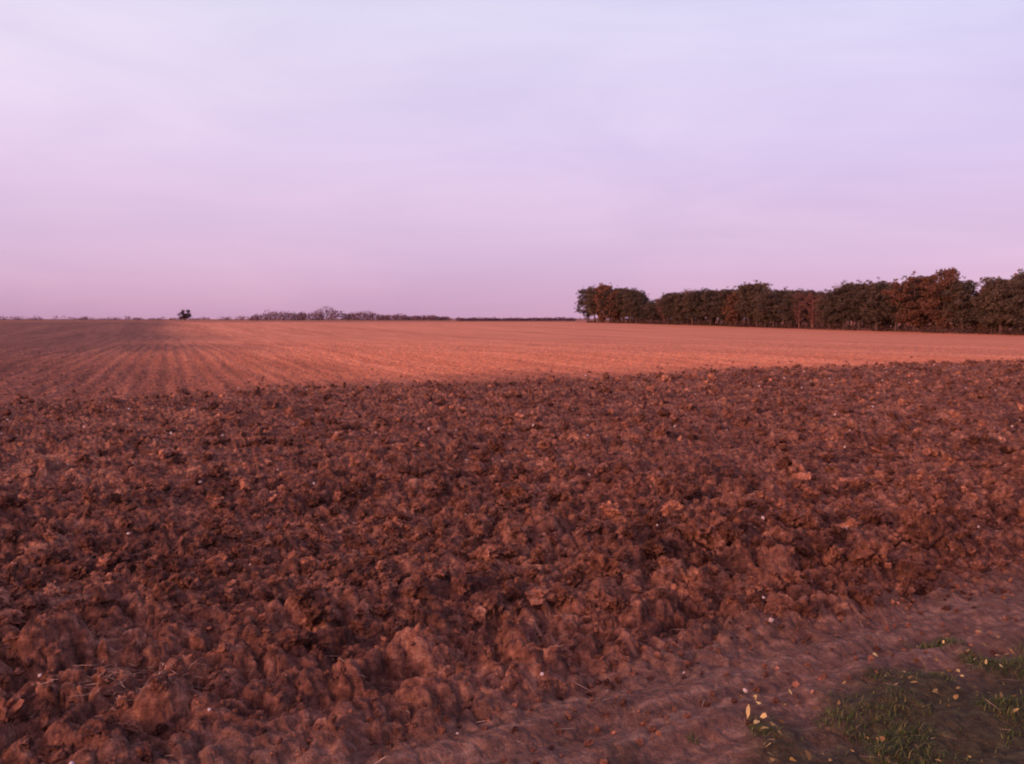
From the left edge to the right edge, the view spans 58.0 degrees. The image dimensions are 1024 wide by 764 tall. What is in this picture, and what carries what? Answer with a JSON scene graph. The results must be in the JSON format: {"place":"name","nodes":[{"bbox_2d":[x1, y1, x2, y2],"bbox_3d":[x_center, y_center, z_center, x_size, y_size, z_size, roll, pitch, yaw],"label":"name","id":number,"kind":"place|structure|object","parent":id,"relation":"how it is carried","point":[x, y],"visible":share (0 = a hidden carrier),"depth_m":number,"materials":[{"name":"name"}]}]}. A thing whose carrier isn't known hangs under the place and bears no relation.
{"place":"outdoors","nodes":[
{"label":"outdoors","id":0,"kind":"place"},
{"bbox_2d":[0,319,1023,763],"bbox_3d":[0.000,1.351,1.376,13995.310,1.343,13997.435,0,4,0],"label":"ploughed field","id":1,"kind":"structure","parent":0,"point":[130,359],"depth_m":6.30,"materials":[{"name":"soil"}]},
{"bbox_2d":[177,309,190,319],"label":"field tree","id":2,"kind":"object","parent":1,"relation":"on","point":[185,316],"visible":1,"depth_m":557.61,"materials":[{"name":"green plant"}]},
{"bbox_2d":[0,305,747,319],"bbox_3d":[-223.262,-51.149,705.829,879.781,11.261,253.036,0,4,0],"label":"distant trees","id":3,"kind":"object","parent":1,"relation":"on","point":[317,316],"visible":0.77,"depth_m":595.55,"materials":[{"name":"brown plant"}]},
{"bbox_2d":[0,361,1013,763],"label":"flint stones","id":4,"kind":"object","parent":1,"relation":"on","point":[466,459],"visible":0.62,"depth_m":8.56,"materials":[{"name":"grey stone"}]},
{"bbox_2d":[0,430,1022,762],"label":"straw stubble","id":5,"kind":"object","parent":1,"relation":"on","point":[364,676],"visible":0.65,"depth_m":4.01,"materials":[{"name":"beige plant"}]},
{"bbox_2d":[456,317,575,320],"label":"distant hedge","id":6,"kind":"object","parent":1,"relation":"on","point":[514,319],"visible":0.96,"depth_m":418.19,"materials":[{"name":"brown plant"}]},
{"bbox_2d":[574,289,593,322],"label":"pine tree","id":7,"kind":"object","parent":1,"relation":"on","point":[581,302],"visible":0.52,"depth_m":236.90,"materials":[{"name":"green plant"}]},
{"bbox_2d":[583,285,596,321],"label":"pine tree","id":8,"kind":"object","parent":1,"relation":"on","point":[589,289],"visible":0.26,"depth_m":233.25,"materials":[{"name":"green plant"}]},
{"bbox_2d":[582,285,611,322],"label":"pine tree","id":9,"kind":"object","parent":1,"relation":"on","point":[591,302],"visible":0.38,"depth_m":228.56,"materials":[{"name":"green plant"}]},
{"bbox_2d":[592,283,614,322],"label":"oak tree","id":10,"kind":"object","parent":1,"relation":"on","point":[601,288],"visible":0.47,"depth_m":226.17,"materials":[{"name":"brown plant"}]},
{"bbox_2d":[596,290,615,322],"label":"pine tree","id":11,"kind":"object","parent":1,"relation":"on","point":[605,298],"visible":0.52,"depth_m":222.87,"materials":[{"name":"green plant"}]},
{"bbox_2d":[604,290,623,322],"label":"oak tree","id":12,"kind":"object","parent":1,"relation":"on","point":[615,316],"visible":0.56,"depth_m":219.04,"materials":[{"name":"brown plant"}]},
{"bbox_2d":[613,291,632,322],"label":"pine tree","id":13,"kind":"object","parent":1,"relation":"on","point":[619,301],"visible":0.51,"depth_m":214.53,"materials":[{"name":"green plant"}]},
{"bbox_2d":[615,287,636,320],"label":"pine tree","id":14,"kind":"object","parent":1,"relation":"on","point":[622,289],"visible":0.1,"depth_m":223.45,"materials":[{"name":"green plant"}]},
{"bbox_2d":[620,288,639,323],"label":"pine tree","id":15,"kind":"object","parent":1,"relation":"on","point":[632,293],"visible":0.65,"depth_m":210.96,"materials":[{"name":"green plant"}]},
{"bbox_2d":[627,295,644,323],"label":"pine tree","id":16,"kind":"object","parent":1,"relation":"on","point":[634,311],"visible":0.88,"depth_m":208.20,"materials":[{"name":"green plant"}]},
{"bbox_2d":[635,288,649,302],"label":"pine tree","id":17,"kind":"object","parent":1,"relation":"on","point":[641,291],"visible":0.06,"depth_m":230.15,"materials":[{"name":"green plant"}]},
{"bbox_2d":[638,304,651,319],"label":"pine tree","id":18,"kind":"object","parent":1,"relation":"on","point":[643,315],"visible":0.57,"depth_m":205.79,"materials":[{"name":"green plant"}]},
{"bbox_2d":[638,296,655,317],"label":"pine tree","id":19,"kind":"object","parent":1,"relation":"on","point":[646,300],"visible":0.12,"depth_m":225.67,"materials":[{"name":"green plant"}]},
{"bbox_2d":[643,301,661,320],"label":"pine tree","id":20,"kind":"object","parent":1,"relation":"on","point":[652,315],"visible":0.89,"depth_m":201.52,"materials":[{"name":"green plant"}]},
{"bbox_2d":[653,298,666,323],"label":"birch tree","id":21,"kind":"object","parent":1,"relation":"on","point":[663,317],"visible":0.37,"depth_m":196.52,"materials":[{"name":"green plant"}]},
{"bbox_2d":[655,298,666,316],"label":"pine tree","id":22,"kind":"object","parent":1,"relation":"on","point":[661,309],"visible":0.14,"depth_m":207.10,"materials":[{"name":"green plant"}]},
{"bbox_2d":[654,294,674,324],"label":"pine tree","id":23,"kind":"object","parent":1,"relation":"on","point":[661,303],"visible":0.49,"depth_m":192.25,"materials":[{"name":"green plant"}]},
{"bbox_2d":[651,292,677,320],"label":"pine tree","id":24,"kind":"object","parent":1,"relation":"on","point":[665,295],"visible":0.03,"depth_m":214.22,"materials":[{"name":"green plant"}]},
{"bbox_2d":[663,293,684,324],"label":"pine tree","id":25,"kind":"object","parent":1,"relation":"on","point":[668,299],"visible":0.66,"depth_m":188.85,"materials":[{"name":"green plant"}]},
{"bbox_2d":[666,292,688,324],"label":"pine tree","id":26,"kind":"object","parent":1,"relation":"on","point":[680,316],"visible":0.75,"depth_m":187.23,"materials":[{"name":"green plant"}]},
{"bbox_2d":[681,292,702,324],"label":"pine tree","id":27,"kind":"object","parent":1,"relation":"on","point":[685,297],"visible":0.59,"depth_m":182.42,"materials":[{"name":"green plant"}]},
{"bbox_2d":[684,288,709,325],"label":"pine tree","id":28,"kind":"object","parent":1,"relation":"on","point":[696,299],"visible":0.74,"depth_m":180.58,"materials":[{"name":"green plant"}]},
{"bbox_2d":[693,288,723,325],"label":"pine tree","id":29,"kind":"object","parent":1,"relation":"on","point":[711,297],"visible":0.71,"depth_m":176.34,"materials":[{"name":"green plant"}]},
{"bbox_2d":[707,286,740,324],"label":"pine tree","id":30,"kind":"object","parent":1,"relation":"on","point":[722,297],"visible":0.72,"depth_m":171.58,"materials":[{"name":"green plant"}]},
{"bbox_2d":[721,291,740,326],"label":"oak tree","id":31,"kind":"object","parent":1,"relation":"on","point":[732,313],"visible":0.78,"depth_m":169.09,"materials":[{"name":"brown plant"}]},
{"bbox_2d":[731,280,761,326],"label":"pine tree","id":32,"kind":"object","parent":1,"relation":"on","point":[742,291],"visible":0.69,"depth_m":163.46,"materials":[{"name":"green plant"}]},
{"bbox_2d":[741,280,766,326],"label":"pine tree","id":33,"kind":"object","parent":1,"relation":"on","point":[758,287],"visible":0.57,"depth_m":161.95,"materials":[{"name":"green plant"}]},
{"bbox_2d":[745,292,778,327],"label":"pine tree","id":34,"kind":"object","parent":1,"relation":"on","point":[760,318],"visible":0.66,"depth_m":157.44,"materials":[{"name":"green plant"}]},
{"bbox_2d":[752,283,772,323],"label":"pine tree","id":35,"kind":"object","parent":1,"relation":"on","point":[762,288],"visible":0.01,"depth_m":177.62,"materials":[{"name":"green plant"}]},
{"bbox_2d":[755,286,791,327],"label":"pine tree","id":36,"kind":"object","parent":1,"relation":"on","point":[773,317],"visible":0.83,"depth_m":155.10,"materials":[{"name":"green plant"}]},
{"bbox_2d":[771,291,784,325],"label":"pine tree","id":37,"kind":"object","parent":1,"relation":"on","point":[777,321],"visible":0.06,"depth_m":162.79,"materials":[{"name":"green plant"}]},
{"bbox_2d":[772,290,805,327],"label":"pine tree","id":38,"kind":"object","parent":1,"relation":"on","point":[787,301],"visible":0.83,"depth_m":151.07,"materials":[{"name":"green plant"}]},
{"bbox_2d":[776,287,804,323],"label":"pine tree","id":39,"kind":"object","parent":1,"relation":"on","point":[793,302],"visible":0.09,"depth_m":160.59,"materials":[{"name":"green plant"}]},
{"bbox_2d":[792,291,806,328],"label":"birch tree","id":40,"kind":"object","parent":1,"relation":"on","point":[799,307],"visible":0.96,"depth_m":148.63,"materials":[{"name":"green plant"}]},
{"bbox_2d":[586,313,1023,334],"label":"woodland undergrowth","id":41,"kind":"object","parent":1,"relation":"on","point":[785,324],"visible":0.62,"depth_m":147.47,"materials":[{"name":"green plant"}]},
{"bbox_2d":[794,289,826,327],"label":"pine tree","id":42,"kind":"object","parent":1,"relation":"on","point":[806,320],"visible":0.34,"depth_m":153.07,"materials":[{"name":"green plant"}]},
{"bbox_2d":[800,290,821,327],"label":"birch tree","id":43,"kind":"object","parent":1,"relation":"on","point":[814,314],"visible":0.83,"depth_m":146.08,"materials":[{"name":"green plant"}]},
{"bbox_2d":[812,291,845,329],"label":"pine tree","id":44,"kind":"object","parent":1,"relation":"on","point":[825,314],"visible":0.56,"depth_m":140.86,"materials":[{"name":"green plant"}]},
{"bbox_2d":[819,283,858,329],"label":"pine tree","id":45,"kind":"object","parent":1,"relation":"on","point":[844,318],"visible":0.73,"depth_m":138.30,"materials":[{"name":"green plant"}]},
{"bbox_2d":[836,280,861,326],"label":"pine tree","id":46,"kind":"object","parent":1,"relation":"on","point":[846,295],"visible":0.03,"depth_m":143.82,"materials":[{"name":"green plant"}]},
{"bbox_2d":[836,280,880,329],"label":"pine tree","id":47,"kind":"object","parent":1,"relation":"on","point":[855,315],"visible":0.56,"depth_m":135.24,"materials":[{"name":"green plant"}]},
{"bbox_2d":[855,290,879,329],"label":"pine tree","id":48,"kind":"object","parent":1,"relation":"on","point":[869,318],"visible":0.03,"depth_m":140.44,"materials":[{"name":"green plant"}]},
{"bbox_2d":[857,277,894,330],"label":"pine tree","id":49,"kind":"object","parent":1,"relation":"on","point":[871,302],"visible":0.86,"depth_m":130.27,"materials":[{"name":"green plant"}]},
{"bbox_2d":[739,629,1019,763],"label":"fallen leaves","id":50,"kind":"object","parent":1,"relation":"on","point":[808,754],"visible":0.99,"depth_m":3.78,"materials":[{"name":"yellow plant"}]},
{"bbox_2d":[871,289,894,327],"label":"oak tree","id":51,"kind":"object","parent":1,"relation":"on","point":[887,321],"visible":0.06,"depth_m":150.33,"materials":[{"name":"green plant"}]},
{"bbox_2d":[876,285,913,331],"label":"pine tree","id":52,"kind":"object","parent":1,"relation":"on","point":[890,310],"visible":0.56,"depth_m":127.71,"materials":[{"name":"green plant"}]},
{"bbox_2d":[890,282,917,330],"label":"pine tree","id":53,"kind":"object","parent":1,"relation":"on","point":[895,309],"visible":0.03,"depth_m":132.12,"materials":[{"name":"green plant"}]},
{"bbox_2d":[881,271,941,331],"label":"oak tree","id":54,"kind":"object","parent":1,"relation":"on","point":[914,321],"visible":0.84,"depth_m":124.19,"materials":[{"name":"green plant"}]},
{"bbox_2d":[903,273,942,329],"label":"pine tree","id":55,"kind":"object","parent":1,"relation":"on","point":[920,289],"visible":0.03,"depth_m":134.57,"materials":[{"name":"green plant"}]},
{"bbox_2d":[904,275,947,329],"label":"pine tree","id":56,"kind":"object","parent":1,"relation":"on","point":[926,317],"visible":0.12,"depth_m":125.91,"materials":[{"name":"green plant"}]},
{"bbox_2d":[919,267,967,331],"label":"oak tree","id":57,"kind":"object","parent":1,"relation":"on","point":[949,276],"visible":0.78,"depth_m":119.15,"materials":[{"name":"green plant"}]},
{"bbox_2d":[939,276,988,332],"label":"pine tree","id":58,"kind":"object","parent":1,"relation":"on","point":[964,296],"visible":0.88,"depth_m":116.35,"materials":[{"name":"green plant"}]},
{"bbox_2d":[964,295,980,326],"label":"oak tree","id":59,"kind":"object","parent":1,"relation":"on","point":[969,314],"visible":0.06,"depth_m":126.93,"materials":[{"name":"green plant"}]},
{"bbox_2d":[968,289,998,330],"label":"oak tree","id":60,"kind":"object","parent":1,"relation":"on","point":[978,323],"visible":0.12,"depth_m":117.82,"materials":[{"name":"green plant"}]},
{"bbox_2d":[971,284,998,331],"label":"pine tree","id":61,"kind":"object","parent":1,"relation":"on","point":[987,288],"visible":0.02,"depth_m":124.38,"materials":[{"name":"green plant"}]},
{"bbox_2d":[969,292,1011,333],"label":"pine tree","id":62,"kind":"object","parent":1,"relation":"on","point":[992,325],"visible":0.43,"depth_m":112.02,"materials":[{"name":"green plant"}]},
{"bbox_2d":[972,276,1019,334],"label":"pine tree","id":63,"kind":"object","parent":1,"relation":"on","point":[996,287],"visible":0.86,"depth_m":109.95,"materials":[{"name":"green plant"}]},
{"bbox_2d":[998,277,1023,329],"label":"pine tree","id":64,"kind":"object","parent":1,"relation":"on","point":[1017,298],"visible":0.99,"depth_m":106.11,"materials":[{"name":"green plant"}]},
{"bbox_2d":[1004,281,1019,330],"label":"oak tree","id":65,"kind":"object","parent":1,"relation":"on","point":[1010,324],"visible":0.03,"depth_m":120.09,"materials":[{"name":"green plant"}]},
{"bbox_2d":[1002,269,1023,329],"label":"pine tree","id":66,"kind":"object","parent":1,"relation":"on","point":[1020,274],"visible":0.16,"depth_m":111.89,"materials":[{"name":"green plant"}]},
{"bbox_2d":[0,0,1023,318],"label":"sky","id":67,"kind":"structure","parent":0,"point":[212,159],"materials":[{"name":"purple"}]},
{"bbox_2d":[684,634,1023,763],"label":"verge grass","id":68,"kind":"structure","parent":0,"point":[971,657],"depth_m":3.70,"materials":[{"name":"green plant"}]}
]}

